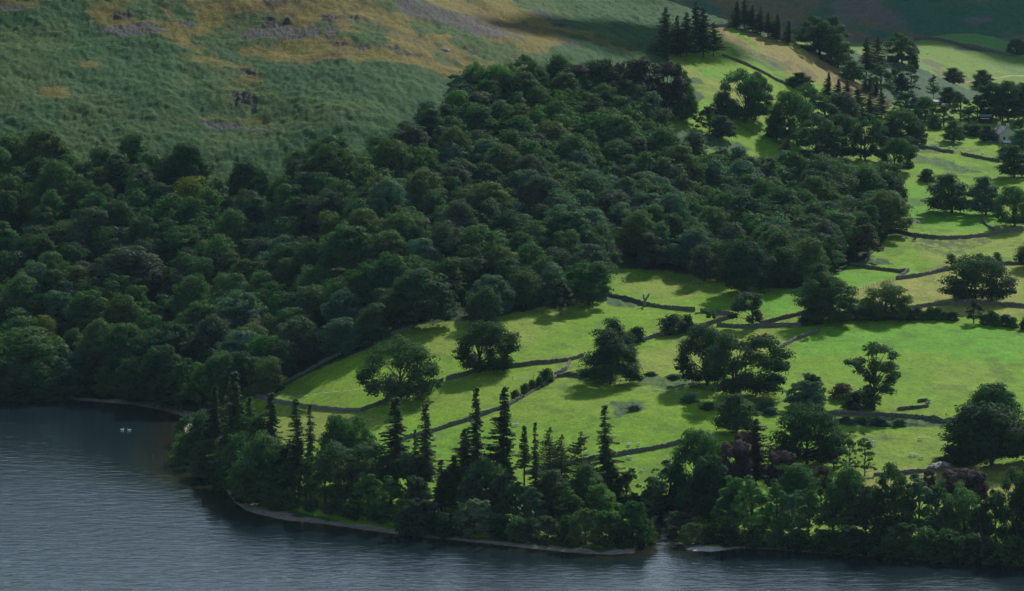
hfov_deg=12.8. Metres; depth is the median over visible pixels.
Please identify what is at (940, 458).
bush
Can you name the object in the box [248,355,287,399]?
oak tree
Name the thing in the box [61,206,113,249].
oak tree
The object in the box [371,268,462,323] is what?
oak tree
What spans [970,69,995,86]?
tree
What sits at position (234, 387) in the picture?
conifer
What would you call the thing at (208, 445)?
tree
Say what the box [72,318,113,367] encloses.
oak tree
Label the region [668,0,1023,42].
hill
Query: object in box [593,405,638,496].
conifer
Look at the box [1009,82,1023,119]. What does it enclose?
tree
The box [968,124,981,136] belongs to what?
bush
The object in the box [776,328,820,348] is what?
stone wall
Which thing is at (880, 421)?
bush
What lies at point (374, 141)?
oak tree
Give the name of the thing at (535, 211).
oak tree
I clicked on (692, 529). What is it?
bush
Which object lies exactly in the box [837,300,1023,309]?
stone wall
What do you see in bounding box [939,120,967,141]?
tree
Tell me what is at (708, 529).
bush
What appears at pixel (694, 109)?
beech tree
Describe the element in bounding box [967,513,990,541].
bush
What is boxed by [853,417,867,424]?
bush
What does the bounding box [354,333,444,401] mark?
oak tree
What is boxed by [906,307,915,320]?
bush
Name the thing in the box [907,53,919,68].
bush
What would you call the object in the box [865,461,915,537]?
tree
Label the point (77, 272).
oak tree
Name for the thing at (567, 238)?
oak tree
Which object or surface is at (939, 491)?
tree
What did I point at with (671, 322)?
bush
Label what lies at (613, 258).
oak tree
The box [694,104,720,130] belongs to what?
tree
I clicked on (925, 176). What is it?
bush
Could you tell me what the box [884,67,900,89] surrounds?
tree
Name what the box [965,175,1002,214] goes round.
tree
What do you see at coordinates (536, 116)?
oak tree
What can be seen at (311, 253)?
oak tree
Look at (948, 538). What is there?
bush
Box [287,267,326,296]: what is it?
oak tree
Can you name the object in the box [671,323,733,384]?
oak tree
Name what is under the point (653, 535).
bush
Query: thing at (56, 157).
oak tree
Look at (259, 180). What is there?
oak tree
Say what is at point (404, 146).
oak tree
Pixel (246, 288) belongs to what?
oak tree
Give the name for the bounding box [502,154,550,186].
oak tree
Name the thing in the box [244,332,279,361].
oak tree
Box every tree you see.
[0,132,29,166]
[0,147,23,175]
[0,190,26,227]
[0,220,20,256]
[0,250,8,268]
[0,251,28,296]
[0,269,10,291]
[0,271,49,319]
[0,298,19,333]
[0,307,38,356]
[0,326,71,377]
[13,128,74,174]
[14,233,46,255]
[16,233,64,266]
[17,260,53,293]
[17,359,61,400]
[20,205,54,240]
[31,158,83,204]
[34,314,61,344]
[35,269,77,308]
[37,251,71,277]
[42,220,73,250]
[42,290,75,329]
[46,358,85,394]
[48,143,69,160]
[53,351,86,386]
[57,242,90,272]
[58,178,100,214]
[58,289,108,335]
[59,327,82,355]
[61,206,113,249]
[62,232,96,264]
[65,265,98,295]
[69,191,108,221]
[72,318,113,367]
[73,276,105,312]
[83,245,170,291]
[84,146,112,181]
[89,366,116,396]
[90,280,118,305]
[96,322,151,373]
[97,199,144,239]
[99,244,132,278]
[100,292,146,328]
[104,273,131,296]
[112,355,151,402]
[115,132,151,170]
[122,215,163,257]
[123,162,149,186]
[124,285,155,315]
[130,321,201,365]
[132,343,188,408]
[133,237,165,267]
[133,308,163,332]
[147,182,181,213]
[151,226,207,265]
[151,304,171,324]
[155,142,212,189]
[163,274,213,320]
[163,358,198,411]
[165,251,197,279]
[166,431,197,465]
[166,443,184,462]
[172,175,212,203]
[172,300,219,335]
[172,415,190,442]
[174,246,199,273]
[175,196,221,229]
[184,256,215,293]
[185,408,209,462]
[186,362,212,410]
[186,437,228,480]
[187,313,232,361]
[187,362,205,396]
[191,351,241,392]
[195,347,215,367]
[201,232,234,273]
[201,405,229,448]
[203,290,269,339]
[205,295,231,323]
[208,352,240,402]
[210,208,256,250]
[210,272,225,298]
[211,330,256,357]
[212,272,248,318]
[213,451,238,488]
[217,323,274,349]
[218,351,261,396]
[220,430,255,490]
[222,408,249,452]
[224,159,269,198]
[225,430,302,503]
[227,188,266,221]
[227,258,260,287]
[228,283,256,315]
[236,239,258,260]
[237,467,274,505]
[239,197,273,235]
[240,237,271,261]
[241,167,271,201]
[241,413,274,463]
[243,313,284,338]
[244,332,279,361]
[246,270,275,297]
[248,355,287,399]
[255,280,287,318]
[257,234,297,258]
[260,339,299,378]
[263,291,300,319]
[265,241,303,283]
[268,216,304,240]
[269,193,319,237]
[270,257,300,296]
[271,443,298,500]
[272,306,320,335]
[273,315,324,364]
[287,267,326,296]
[290,284,327,324]
[291,239,326,281]
[291,456,316,499]
[293,264,328,304]
[302,189,345,236]
[302,450,343,502]
[303,138,322,157]
[307,141,356,183]
[311,440,398,503]
[315,274,354,318]
[315,316,368,355]
[315,412,358,483]
[317,224,379,275]
[318,134,358,167]
[319,287,363,323]
[321,179,366,200]
[323,267,346,290]
[339,197,378,223]
[340,261,388,308]
[342,207,384,236]
[342,415,376,481]
[347,472,386,519]
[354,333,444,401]
[355,302,391,344]
[356,174,390,204]
[359,130,391,159]
[362,176,414,216]
[363,231,410,267]
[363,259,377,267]
[366,251,412,302]
[370,137,414,178]
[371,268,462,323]
[371,475,406,521]
[374,229,408,253]
[378,228,405,241]
[379,211,434,239]
[382,451,434,500]
[385,123,432,157]
[389,141,415,171]
[389,206,428,224]
[394,120,416,133]
[396,254,435,277]
[399,475,433,522]
[400,166,451,214]
[401,218,430,240]
[403,224,428,251]
[407,237,444,270]
[415,108,450,149]
[427,204,449,234]
[427,256,470,299]
[428,219,470,259]
[430,125,478,163]
[432,141,469,172]
[433,198,479,229]
[433,467,456,512]
[435,157,475,181]
[435,164,477,198]
[442,116,466,132]
[447,182,479,218]
[449,320,522,372]
[450,256,486,293]
[451,243,495,277]
[454,470,488,513]
[455,455,514,511]
[456,223,508,272]
[459,104,503,138]
[461,61,489,85]
[462,284,503,323]
[465,162,508,188]
[467,136,502,164]
[467,274,516,313]
[469,182,517,216]
[473,79,505,111]
[477,197,502,224]
[479,64,515,97]
[479,142,522,179]
[482,468,520,513]
[483,242,523,279]
[487,208,532,238]
[493,226,515,249]
[494,257,520,290]
[500,70,550,105]
[500,480,529,517]
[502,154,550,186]
[503,168,545,205]
[505,201,529,215]
[505,265,546,307]
[506,231,538,261]
[512,54,544,86]
[513,153,545,169]
[513,172,565,215]
[514,485,546,521]
[515,241,547,275]
[516,132,549,151]
[516,219,553,256]
[522,203,552,226]
[524,86,557,125]
[525,104,548,130]
[527,255,557,290]
[531,147,567,169]
[531,468,577,517]
[532,119,573,142]
[536,262,572,300]
[541,209,598,259]
[542,278,578,314]
[543,187,583,218]
[544,53,573,85]
[545,229,580,269]
[545,247,571,282]
[550,64,600,82]
[550,133,595,170]
[550,170,576,201]
[552,487,584,517]
[557,161,587,176]
[561,148,599,173]
[565,244,585,271]
[565,258,603,291]
[565,261,613,305]
[567,462,609,511]
[569,327,645,383]
[573,60,590,77]
[573,243,618,285]
[575,72,597,100]
[575,169,621,202]
[576,205,612,233]
[577,207,615,242]
[580,83,603,95]
[582,83,624,108]
[583,483,622,520]
[587,235,623,272]
[588,58,621,83]
[593,113,645,149]
[593,189,631,219]
[594,317,639,365]
[595,80,624,94]
[598,139,636,173]
[603,62,639,89]
[603,95,646,125]
[603,462,622,495]
[607,78,650,100]
[612,209,656,255]
[614,57,673,106]
[614,468,641,505]
[618,500,650,544]
[626,191,664,214]
[631,171,657,188]
[634,177,655,192]
[635,182,679,199]
[637,480,664,519]
[640,468,666,514]
[643,293,649,306]
[644,83,678,121]
[646,126,689,158]
[650,60,688,107]
[651,191,697,230]
[652,212,689,246]
[654,459,687,512]
[660,144,706,188]
[665,227,712,268]
[666,427,730,495]
[670,69,694,119]
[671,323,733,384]
[672,480,704,516]
[675,90,699,120]
[681,453,735,521]
[682,196,702,223]
[684,242,721,280]
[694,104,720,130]
[700,330,795,396]
[701,310,717,319]
[705,190,741,215]
[707,115,738,137]
[707,393,762,432]
[710,488,742,526]
[712,67,768,120]
[712,222,747,250]
[712,238,740,282]
[712,475,756,528]
[713,238,777,291]
[714,92,738,118]
[719,192,771,224]
[720,158,765,186]
[720,439,754,483]
[726,291,764,322]
[730,475,769,529]
[733,188,751,196]
[733,430,760,484]
[739,154,773,180]
[742,71,773,119]
[747,178,778,205]
[748,223,802,247]
[752,226,792,251]
[754,154,784,177]
[758,185,805,214]
[758,230,800,276]
[759,478,792,530]
[761,109,788,139]
[761,245,806,286]
[764,90,814,142]
[764,450,799,486]
[765,400,849,464]
[774,490,808,530]
[778,462,822,512]
[781,152,810,180]
[781,380,826,408]
[787,168,838,201]
[787,227,811,240]
[789,72,815,88]
[790,113,844,158]
[790,271,860,323]
[791,15,838,55]
[791,204,811,216]
[792,83,821,109]
[793,174,841,202]
[793,213,823,230]
[793,488,823,535]
[794,187,820,209]
[794,237,831,279]
[798,372,826,400]
[799,157,846,182]
[801,262,834,313]
[807,222,842,248]
[808,218,848,263]
[809,231,839,270]
[810,96,842,127]
[812,466,830,503]
[817,478,852,529]
[818,33,856,67]
[819,462,873,528]
[820,15,849,44]
[820,200,846,212]
[822,91,861,122]
[822,177,842,192]
[822,210,862,252]
[822,428,843,470]
[824,113,864,157]
[828,159,853,177]
[835,157,856,169]
[838,60,868,80]
[840,198,880,238]
[842,341,901,410]
[842,431,857,467]
[846,164,885,199]
[850,484,880,530]
[851,210,862,227]
[853,432,876,475]
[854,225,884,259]
[855,113,888,160]
[857,281,913,318]
[861,485,893,529]
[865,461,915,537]
[866,64,896,92]
[866,189,915,234]
[869,160,904,183]
[872,171,908,201]
[877,137,918,170]
[878,121,904,138]
[880,107,925,140]
[881,32,915,63]
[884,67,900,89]
[892,91,915,108]
[892,492,920,532]
[894,72,909,91]
[899,473,940,530]
[902,60,920,93]
[905,95,923,113]
[909,120,928,144]
[912,96,938,121]
[919,173,972,212]
[920,480,947,534]
[923,470,935,487]
[932,104,956,126]
[932,499,959,535]
[935,400,1023,465]
[936,86,960,103]
[936,482,983,539]
[937,252,1018,300]
[938,467,984,505]
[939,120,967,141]
[943,67,965,83]
[943,253,958,265]
[949,92,973,114]
[960,106,977,123]
[961,381,1023,424]
[963,470,989,505]
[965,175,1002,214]
[965,299,984,322]
[968,97,985,117]
[969,496,995,539]
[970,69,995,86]
[972,81,1006,116]
[976,125,997,141]
[980,489,1008,539]
[986,80,1023,121]
[986,309,995,320]
[990,465,1023,541]
[992,185,1023,226]
[992,252,1002,260]
[993,144,1023,176]
[1005,39,1023,54]
[1007,129,1023,152]
[1008,465,1023,535]
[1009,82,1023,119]
[1010,117,1023,129]
[1012,243,1023,265]
[1015,413,1023,455]
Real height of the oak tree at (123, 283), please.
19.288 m
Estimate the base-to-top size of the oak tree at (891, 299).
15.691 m
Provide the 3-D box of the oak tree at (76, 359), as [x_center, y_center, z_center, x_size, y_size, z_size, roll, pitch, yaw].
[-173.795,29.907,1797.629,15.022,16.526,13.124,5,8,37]
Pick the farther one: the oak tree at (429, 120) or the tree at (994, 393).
the oak tree at (429, 120)
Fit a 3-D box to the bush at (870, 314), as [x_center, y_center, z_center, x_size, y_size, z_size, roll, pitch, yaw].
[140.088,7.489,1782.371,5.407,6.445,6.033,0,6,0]
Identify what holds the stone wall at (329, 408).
on the ground
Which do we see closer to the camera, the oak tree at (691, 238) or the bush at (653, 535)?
the bush at (653, 535)
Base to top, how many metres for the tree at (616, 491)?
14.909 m
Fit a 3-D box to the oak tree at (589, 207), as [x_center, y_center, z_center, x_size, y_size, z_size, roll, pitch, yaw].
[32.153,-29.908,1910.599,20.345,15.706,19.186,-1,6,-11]
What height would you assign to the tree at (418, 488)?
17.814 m
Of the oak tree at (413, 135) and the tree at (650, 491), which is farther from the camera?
the oak tree at (413, 135)
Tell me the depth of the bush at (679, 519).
1448.45 m
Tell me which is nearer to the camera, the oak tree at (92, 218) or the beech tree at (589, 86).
the oak tree at (92, 218)
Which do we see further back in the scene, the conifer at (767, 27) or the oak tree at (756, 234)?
the conifer at (767, 27)
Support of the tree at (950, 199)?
on the ground
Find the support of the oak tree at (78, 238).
on the ground
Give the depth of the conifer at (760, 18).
2377.93 m
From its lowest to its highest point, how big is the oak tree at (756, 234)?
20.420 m
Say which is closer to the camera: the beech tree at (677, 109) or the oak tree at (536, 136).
the oak tree at (536, 136)
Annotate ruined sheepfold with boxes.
[897,398,930,409]
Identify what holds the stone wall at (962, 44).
on the ground
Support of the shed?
on the ground
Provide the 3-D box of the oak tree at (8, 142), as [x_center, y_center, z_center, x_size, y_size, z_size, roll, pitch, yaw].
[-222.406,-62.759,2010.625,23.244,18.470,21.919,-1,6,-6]
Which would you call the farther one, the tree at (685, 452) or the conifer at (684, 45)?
the conifer at (684, 45)
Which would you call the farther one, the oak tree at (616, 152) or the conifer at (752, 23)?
the conifer at (752, 23)
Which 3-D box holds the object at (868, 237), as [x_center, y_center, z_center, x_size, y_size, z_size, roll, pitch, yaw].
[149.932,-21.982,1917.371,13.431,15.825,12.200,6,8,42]
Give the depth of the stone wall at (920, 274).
1883.42 m
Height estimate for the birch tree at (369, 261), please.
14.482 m
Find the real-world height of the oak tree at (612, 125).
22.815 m
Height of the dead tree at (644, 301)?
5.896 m
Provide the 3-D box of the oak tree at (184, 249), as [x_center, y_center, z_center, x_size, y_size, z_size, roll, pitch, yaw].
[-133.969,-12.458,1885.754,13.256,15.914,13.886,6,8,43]
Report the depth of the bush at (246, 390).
1732.91 m
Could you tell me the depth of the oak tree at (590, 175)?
1948.77 m
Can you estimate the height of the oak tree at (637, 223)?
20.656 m
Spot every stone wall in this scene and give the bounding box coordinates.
[254,378,443,411]
[259,326,410,394]
[401,394,522,441]
[446,353,583,379]
[523,374,556,396]
[525,454,612,473]
[554,359,570,374]
[557,371,585,378]
[602,292,694,310]
[613,439,681,456]
[643,316,729,339]
[708,23,727,27]
[715,309,733,314]
[716,322,800,327]
[722,54,790,85]
[760,311,802,322]
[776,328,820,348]
[827,410,958,421]
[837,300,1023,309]
[850,262,907,272]
[874,465,953,475]
[890,226,1023,238]
[896,268,908,276]
[897,267,951,279]
[911,38,919,53]
[913,37,1015,55]
[919,144,953,152]
[961,152,1000,161]
[981,218,995,230]
[995,260,1019,264]
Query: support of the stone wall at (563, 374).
on the ground
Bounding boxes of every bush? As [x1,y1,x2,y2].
[173,466,191,471]
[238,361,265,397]
[260,495,273,508]
[266,366,284,391]
[300,497,318,512]
[317,497,345,515]
[338,502,370,520]
[364,503,394,524]
[389,508,429,535]
[396,498,443,536]
[428,512,463,538]
[448,498,494,536]
[487,513,512,540]
[503,515,526,542]
[509,390,520,399]
[519,383,530,394]
[519,517,543,542]
[528,380,536,389]
[532,515,559,544]
[535,376,544,387]
[538,367,555,381]
[553,514,578,546]
[565,507,602,545]
[590,510,628,547]
[609,524,635,548]
[621,331,633,348]
[625,404,641,410]
[627,326,646,342]
[634,517,657,544]
[642,371,659,376]
[656,313,688,334]
[660,511,694,536]
[664,374,681,378]
[664,483,683,511]
[675,522,706,545]
[678,393,700,403]
[680,314,694,331]
[695,524,718,544]
[698,402,715,410]
[710,525,743,546]
[735,524,769,548]
[755,400,777,410]
[760,526,789,549]
[761,407,780,415]
[779,528,813,551]
[783,77,800,87]
[798,316,809,325]
[808,528,843,554]
[827,383,854,399]
[828,525,864,556]
[836,390,876,410]
[836,416,853,422]
[850,309,859,320]
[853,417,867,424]
[855,308,868,320]
[855,524,898,558]
[865,308,875,320]
[868,416,890,426]
[871,310,882,321]
[879,522,920,559]
[881,310,891,320]
[889,310,899,319]
[890,418,907,425]
[902,136,919,150]
[905,525,937,561]
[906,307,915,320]
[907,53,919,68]
[912,306,923,320]
[916,311,931,320]
[917,168,935,182]
[925,306,935,320]
[926,114,942,128]
[929,528,967,563]
[930,456,951,463]
[931,306,943,320]
[940,311,947,319]
[946,311,959,320]
[947,456,977,466]
[954,532,985,563]
[961,124,973,135]
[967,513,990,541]
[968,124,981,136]
[970,536,1006,565]
[979,313,991,325]
[988,313,1001,326]
[993,533,1023,566]
[995,144,1012,155]
[998,314,1010,326]
[1006,317,1019,328]
[1019,317,1023,329]
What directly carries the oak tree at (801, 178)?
on the ground
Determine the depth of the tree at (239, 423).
1550.38 m
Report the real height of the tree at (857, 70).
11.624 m
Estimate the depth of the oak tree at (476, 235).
1828.42 m
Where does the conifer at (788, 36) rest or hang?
on the ground
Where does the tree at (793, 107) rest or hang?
on the ground
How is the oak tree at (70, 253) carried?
on the ground
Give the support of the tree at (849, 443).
on the ground
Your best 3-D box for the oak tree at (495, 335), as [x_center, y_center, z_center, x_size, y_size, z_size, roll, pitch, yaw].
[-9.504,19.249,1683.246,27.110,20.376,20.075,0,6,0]
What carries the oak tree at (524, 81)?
on the ground
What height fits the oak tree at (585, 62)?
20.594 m
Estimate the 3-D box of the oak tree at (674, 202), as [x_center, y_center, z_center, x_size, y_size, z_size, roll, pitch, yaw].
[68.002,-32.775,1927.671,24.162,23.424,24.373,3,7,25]
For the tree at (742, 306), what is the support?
on the ground
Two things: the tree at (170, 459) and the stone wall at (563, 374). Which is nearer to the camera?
the tree at (170, 459)
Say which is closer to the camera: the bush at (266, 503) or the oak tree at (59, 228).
the bush at (266, 503)
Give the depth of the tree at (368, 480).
1471.72 m
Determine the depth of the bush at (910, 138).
2200.02 m
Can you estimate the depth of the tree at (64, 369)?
1780.10 m
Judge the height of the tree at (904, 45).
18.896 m
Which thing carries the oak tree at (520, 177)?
on the ground
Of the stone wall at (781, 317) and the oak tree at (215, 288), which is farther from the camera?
the oak tree at (215, 288)
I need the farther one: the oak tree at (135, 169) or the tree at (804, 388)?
the oak tree at (135, 169)
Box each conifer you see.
[191,386,223,474]
[206,371,245,464]
[243,397,256,430]
[261,392,286,446]
[278,444,301,506]
[279,399,305,497]
[302,404,323,497]
[375,397,411,497]
[402,403,438,485]
[412,429,420,469]
[431,459,458,511]
[436,428,474,500]
[446,456,458,501]
[459,387,485,495]
[472,387,519,496]
[513,425,532,514]
[528,422,549,516]
[537,427,567,493]
[547,434,576,491]
[563,431,605,482]
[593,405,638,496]
[599,454,620,500]
[647,7,681,55]
[662,16,682,55]
[674,31,701,57]
[678,12,701,56]
[689,2,718,43]
[690,8,717,56]
[706,23,729,56]
[725,1,743,27]
[739,0,759,26]
[742,6,760,31]
[748,419,777,486]
[751,7,766,33]
[762,11,776,32]
[766,14,784,41]
[781,20,792,43]
[820,73,833,96]
[829,79,841,95]
[841,80,853,96]
[853,87,868,106]
[857,106,868,121]
[858,38,889,74]
[859,78,868,90]
[863,36,892,68]
[863,95,886,116]
[864,76,872,92]
[868,81,879,95]
[872,93,892,117]
[925,74,942,99]
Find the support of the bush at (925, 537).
on the ground
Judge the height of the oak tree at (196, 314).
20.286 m
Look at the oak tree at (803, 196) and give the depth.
1974.38 m
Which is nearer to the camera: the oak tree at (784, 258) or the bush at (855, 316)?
the bush at (855, 316)
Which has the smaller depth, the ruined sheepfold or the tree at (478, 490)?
the tree at (478, 490)
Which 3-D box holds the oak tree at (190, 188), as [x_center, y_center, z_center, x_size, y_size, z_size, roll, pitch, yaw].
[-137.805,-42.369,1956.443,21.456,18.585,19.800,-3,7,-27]
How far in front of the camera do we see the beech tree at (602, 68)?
2105.71 m
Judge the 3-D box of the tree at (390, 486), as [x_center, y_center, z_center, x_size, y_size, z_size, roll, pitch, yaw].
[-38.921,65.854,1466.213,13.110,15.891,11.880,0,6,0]
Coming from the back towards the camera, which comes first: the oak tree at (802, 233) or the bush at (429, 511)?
the oak tree at (802, 233)
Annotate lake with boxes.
[0,400,1023,590]
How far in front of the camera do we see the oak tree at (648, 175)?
1979.07 m
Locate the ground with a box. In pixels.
[0,0,1023,564]
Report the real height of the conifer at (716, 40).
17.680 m
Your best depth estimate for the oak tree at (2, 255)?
1893.68 m
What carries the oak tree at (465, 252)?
on the ground
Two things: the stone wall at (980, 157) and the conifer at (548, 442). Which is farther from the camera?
the stone wall at (980, 157)
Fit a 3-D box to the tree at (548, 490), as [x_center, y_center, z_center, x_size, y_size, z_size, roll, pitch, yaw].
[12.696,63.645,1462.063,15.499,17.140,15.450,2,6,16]
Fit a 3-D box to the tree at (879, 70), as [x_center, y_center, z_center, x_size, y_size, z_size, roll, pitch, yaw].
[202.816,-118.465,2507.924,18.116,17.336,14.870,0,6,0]
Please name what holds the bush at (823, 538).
on the ground
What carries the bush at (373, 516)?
on the ground
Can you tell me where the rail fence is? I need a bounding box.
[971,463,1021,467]
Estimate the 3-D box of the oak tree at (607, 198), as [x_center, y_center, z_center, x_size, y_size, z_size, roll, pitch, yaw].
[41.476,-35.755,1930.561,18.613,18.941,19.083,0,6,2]
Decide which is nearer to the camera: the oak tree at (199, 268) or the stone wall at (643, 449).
the stone wall at (643, 449)
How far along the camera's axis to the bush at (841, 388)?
1625.86 m
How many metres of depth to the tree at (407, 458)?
1486.60 m
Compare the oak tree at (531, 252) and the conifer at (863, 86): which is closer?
the oak tree at (531, 252)
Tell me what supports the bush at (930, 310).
on the ground
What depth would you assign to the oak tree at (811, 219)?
1918.92 m
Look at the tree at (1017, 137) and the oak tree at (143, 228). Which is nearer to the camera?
the oak tree at (143, 228)
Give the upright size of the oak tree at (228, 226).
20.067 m
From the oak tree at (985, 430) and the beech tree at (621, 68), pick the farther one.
the beech tree at (621, 68)
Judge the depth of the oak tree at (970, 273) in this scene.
1820.06 m
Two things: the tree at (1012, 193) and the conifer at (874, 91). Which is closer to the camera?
the tree at (1012, 193)
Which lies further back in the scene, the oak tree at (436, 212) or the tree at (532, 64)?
the tree at (532, 64)
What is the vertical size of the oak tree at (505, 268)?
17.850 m
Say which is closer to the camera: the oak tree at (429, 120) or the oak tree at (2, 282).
the oak tree at (2, 282)
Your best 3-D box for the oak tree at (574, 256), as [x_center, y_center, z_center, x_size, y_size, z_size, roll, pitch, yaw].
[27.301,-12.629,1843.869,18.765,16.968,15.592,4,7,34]
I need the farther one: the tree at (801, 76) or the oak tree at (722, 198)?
the tree at (801, 76)
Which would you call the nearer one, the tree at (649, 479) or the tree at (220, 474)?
the tree at (649, 479)
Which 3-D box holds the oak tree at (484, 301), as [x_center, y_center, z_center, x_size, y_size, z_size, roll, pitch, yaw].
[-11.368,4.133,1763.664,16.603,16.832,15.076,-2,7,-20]
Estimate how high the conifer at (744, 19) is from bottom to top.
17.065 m
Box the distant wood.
[0,57,904,322]
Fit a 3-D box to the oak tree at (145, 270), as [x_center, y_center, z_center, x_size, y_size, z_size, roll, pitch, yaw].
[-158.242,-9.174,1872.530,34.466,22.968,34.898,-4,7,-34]
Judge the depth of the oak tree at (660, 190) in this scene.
1951.54 m
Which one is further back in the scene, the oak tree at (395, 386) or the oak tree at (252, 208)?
the oak tree at (252, 208)
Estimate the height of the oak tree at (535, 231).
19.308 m
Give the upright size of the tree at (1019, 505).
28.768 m
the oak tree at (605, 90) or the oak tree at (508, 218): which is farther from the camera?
the oak tree at (605, 90)
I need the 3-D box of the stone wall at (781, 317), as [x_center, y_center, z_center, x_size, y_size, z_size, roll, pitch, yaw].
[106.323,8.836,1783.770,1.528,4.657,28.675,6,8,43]
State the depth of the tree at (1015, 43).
2940.75 m
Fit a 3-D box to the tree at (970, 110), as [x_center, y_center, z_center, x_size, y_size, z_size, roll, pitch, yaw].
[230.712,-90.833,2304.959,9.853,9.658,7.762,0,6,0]
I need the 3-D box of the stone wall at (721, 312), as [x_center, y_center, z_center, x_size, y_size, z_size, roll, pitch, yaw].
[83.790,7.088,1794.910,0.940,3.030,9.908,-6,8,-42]
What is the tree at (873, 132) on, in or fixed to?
on the ground
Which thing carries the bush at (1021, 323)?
on the ground
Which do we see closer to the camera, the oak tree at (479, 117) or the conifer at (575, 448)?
the conifer at (575, 448)
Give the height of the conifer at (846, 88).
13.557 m
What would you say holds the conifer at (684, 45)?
on the ground
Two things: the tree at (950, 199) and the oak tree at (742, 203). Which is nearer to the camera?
the oak tree at (742, 203)
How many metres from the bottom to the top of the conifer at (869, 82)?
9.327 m
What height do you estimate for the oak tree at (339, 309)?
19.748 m
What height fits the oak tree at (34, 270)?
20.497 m
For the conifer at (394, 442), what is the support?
on the ground
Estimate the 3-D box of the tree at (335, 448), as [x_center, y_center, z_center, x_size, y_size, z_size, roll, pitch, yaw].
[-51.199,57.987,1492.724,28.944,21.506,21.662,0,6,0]
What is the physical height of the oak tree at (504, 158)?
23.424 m
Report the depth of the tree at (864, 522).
1426.24 m
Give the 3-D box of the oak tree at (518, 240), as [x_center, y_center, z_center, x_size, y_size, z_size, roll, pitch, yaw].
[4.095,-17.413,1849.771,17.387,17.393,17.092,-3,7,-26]
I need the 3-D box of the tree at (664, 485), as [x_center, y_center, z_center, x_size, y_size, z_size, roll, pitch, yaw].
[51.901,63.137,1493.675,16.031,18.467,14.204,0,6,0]
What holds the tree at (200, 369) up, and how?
on the ground
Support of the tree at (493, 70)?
on the ground
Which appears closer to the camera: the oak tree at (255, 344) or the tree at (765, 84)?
the oak tree at (255, 344)
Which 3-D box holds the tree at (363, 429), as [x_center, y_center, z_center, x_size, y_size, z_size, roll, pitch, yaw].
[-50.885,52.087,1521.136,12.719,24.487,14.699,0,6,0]
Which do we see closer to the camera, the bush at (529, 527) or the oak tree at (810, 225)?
the bush at (529, 527)
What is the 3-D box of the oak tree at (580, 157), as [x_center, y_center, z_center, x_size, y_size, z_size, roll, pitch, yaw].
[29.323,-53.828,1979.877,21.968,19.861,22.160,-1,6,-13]
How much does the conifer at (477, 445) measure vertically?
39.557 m
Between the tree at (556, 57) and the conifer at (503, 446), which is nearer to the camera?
the conifer at (503, 446)
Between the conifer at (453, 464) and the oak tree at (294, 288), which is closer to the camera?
the conifer at (453, 464)
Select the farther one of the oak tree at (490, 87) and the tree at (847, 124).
the tree at (847, 124)
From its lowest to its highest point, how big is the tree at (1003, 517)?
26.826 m
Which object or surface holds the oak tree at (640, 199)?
on the ground
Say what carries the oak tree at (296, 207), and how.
on the ground
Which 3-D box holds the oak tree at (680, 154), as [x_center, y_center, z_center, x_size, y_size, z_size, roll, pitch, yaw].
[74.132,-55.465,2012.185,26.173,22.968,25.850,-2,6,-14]
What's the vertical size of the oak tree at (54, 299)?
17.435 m
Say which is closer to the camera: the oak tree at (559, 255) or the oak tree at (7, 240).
the oak tree at (559, 255)
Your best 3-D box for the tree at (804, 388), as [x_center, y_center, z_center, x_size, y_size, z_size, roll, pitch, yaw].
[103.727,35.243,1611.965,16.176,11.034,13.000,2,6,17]
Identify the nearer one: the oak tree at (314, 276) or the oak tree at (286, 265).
the oak tree at (314, 276)
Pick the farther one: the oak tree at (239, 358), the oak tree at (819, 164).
the oak tree at (819, 164)
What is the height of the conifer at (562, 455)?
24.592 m
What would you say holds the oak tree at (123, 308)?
on the ground
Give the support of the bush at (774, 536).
on the ground
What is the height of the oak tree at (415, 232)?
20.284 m
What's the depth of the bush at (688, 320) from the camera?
1761.04 m
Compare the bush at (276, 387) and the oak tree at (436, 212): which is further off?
the oak tree at (436, 212)
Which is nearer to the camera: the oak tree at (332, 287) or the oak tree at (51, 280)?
the oak tree at (332, 287)
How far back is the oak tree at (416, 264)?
1798.14 m
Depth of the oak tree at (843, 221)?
1920.24 m
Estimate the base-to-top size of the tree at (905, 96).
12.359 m
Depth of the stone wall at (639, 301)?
1814.01 m
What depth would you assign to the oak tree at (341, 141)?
1967.47 m
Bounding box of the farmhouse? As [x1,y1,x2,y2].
[982,122,1015,143]
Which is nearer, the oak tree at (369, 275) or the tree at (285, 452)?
the tree at (285, 452)
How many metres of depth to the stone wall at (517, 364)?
1693.23 m
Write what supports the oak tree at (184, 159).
on the ground
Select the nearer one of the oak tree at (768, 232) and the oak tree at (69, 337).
the oak tree at (69, 337)
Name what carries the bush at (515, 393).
on the ground
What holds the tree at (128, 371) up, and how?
on the ground
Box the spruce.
[775,138,794,156]
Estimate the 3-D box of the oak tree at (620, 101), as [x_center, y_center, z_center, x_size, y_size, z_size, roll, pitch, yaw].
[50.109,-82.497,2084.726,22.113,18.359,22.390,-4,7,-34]
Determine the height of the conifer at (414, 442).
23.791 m
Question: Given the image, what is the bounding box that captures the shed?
[978,114,992,123]
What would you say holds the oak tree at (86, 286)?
on the ground
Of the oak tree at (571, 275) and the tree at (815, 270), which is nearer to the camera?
the tree at (815, 270)
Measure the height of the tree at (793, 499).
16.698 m
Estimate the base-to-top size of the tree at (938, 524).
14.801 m
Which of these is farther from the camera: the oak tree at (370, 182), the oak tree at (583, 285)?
the oak tree at (370, 182)
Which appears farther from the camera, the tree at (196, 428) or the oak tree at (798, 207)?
the oak tree at (798, 207)
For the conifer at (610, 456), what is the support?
on the ground
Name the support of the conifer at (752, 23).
on the ground
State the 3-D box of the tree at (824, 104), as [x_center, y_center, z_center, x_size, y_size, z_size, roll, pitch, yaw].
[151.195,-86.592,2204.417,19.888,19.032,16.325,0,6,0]
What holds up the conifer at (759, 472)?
on the ground

